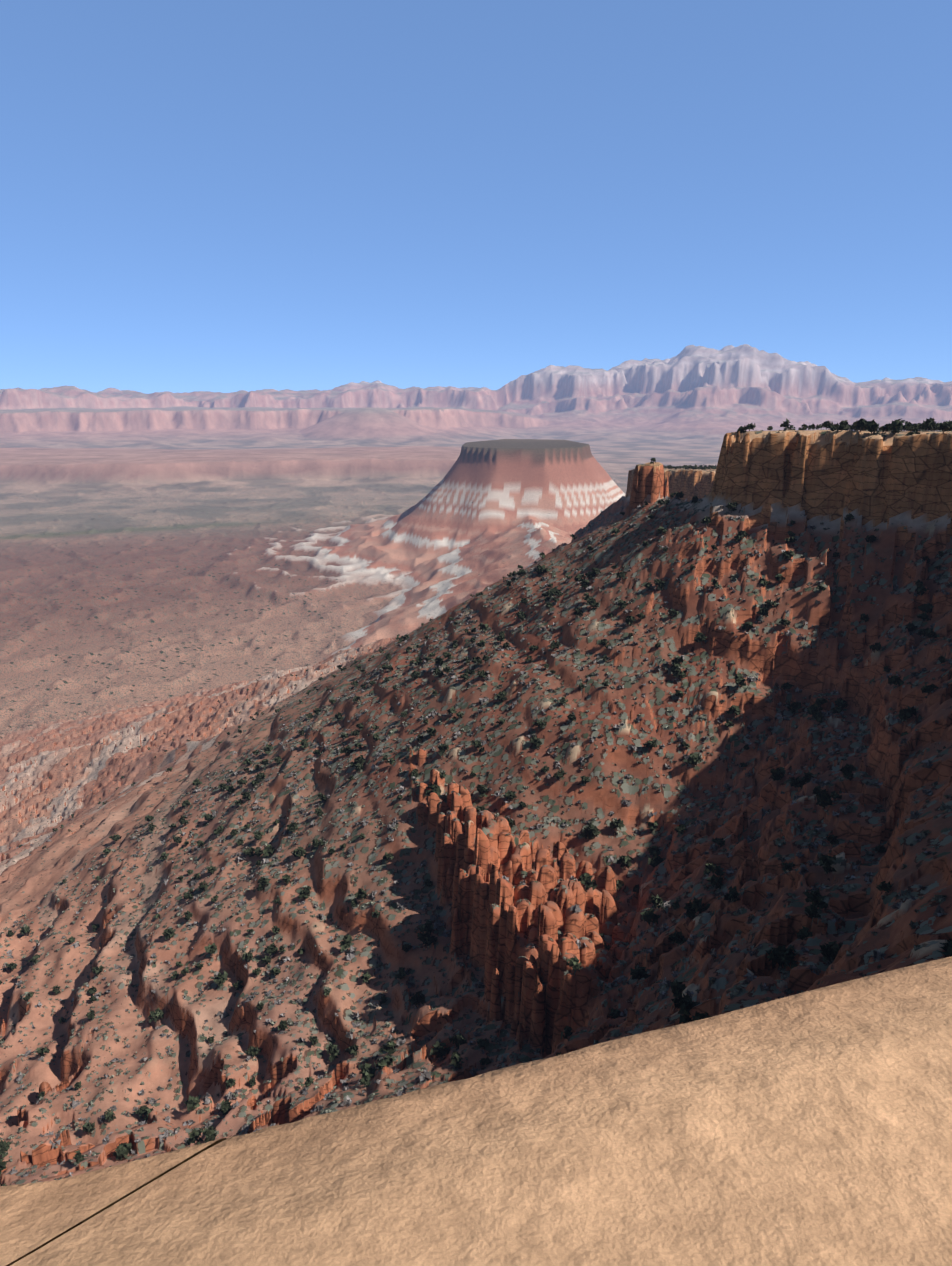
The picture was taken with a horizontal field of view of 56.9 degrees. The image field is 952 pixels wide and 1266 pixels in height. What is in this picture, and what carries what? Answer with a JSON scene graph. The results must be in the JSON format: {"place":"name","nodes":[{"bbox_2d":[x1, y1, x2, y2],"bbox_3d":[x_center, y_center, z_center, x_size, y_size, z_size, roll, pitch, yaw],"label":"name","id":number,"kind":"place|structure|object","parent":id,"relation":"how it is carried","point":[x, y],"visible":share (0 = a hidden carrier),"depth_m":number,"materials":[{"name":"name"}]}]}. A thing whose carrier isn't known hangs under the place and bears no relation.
{"place":"outdoors","nodes":[
{"label":"outdoors","id":0,"kind":"place"},
{"bbox_2d":[0,344,951,1265],"bbox_3d":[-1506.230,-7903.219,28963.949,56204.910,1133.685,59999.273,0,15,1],"label":"terrain","id":1,"kind":"structure","parent":0,"point":[182,562],"depth_m":237.38,"materials":[{"name":"brown stone"}]},
{"bbox_2d":[0,418,951,1185],"bbox_3d":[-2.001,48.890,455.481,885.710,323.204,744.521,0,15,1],"label":"shrubs","id":2,"kind":"object","parent":1,"relation":"on","point":[778,954],"visible":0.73,"depth_m":207.54,"materials":[{"name":"green plant"}]},
{"bbox_2d":[10,956,951,1265],"bbox_3d":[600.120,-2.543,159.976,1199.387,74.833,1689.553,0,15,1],"label":"rock ledge","id":3,"kind":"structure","parent":1,"relation":"attached to","point":[810,1128],"depth_m":2.12,"materials":[{"name":"beige stone"}]},
{"bbox_2d":[0,0,951,393],"label":"sky","id":4,"kind":"structure","parent":0,"point":[223,196],"materials":[{"name":"blue"}]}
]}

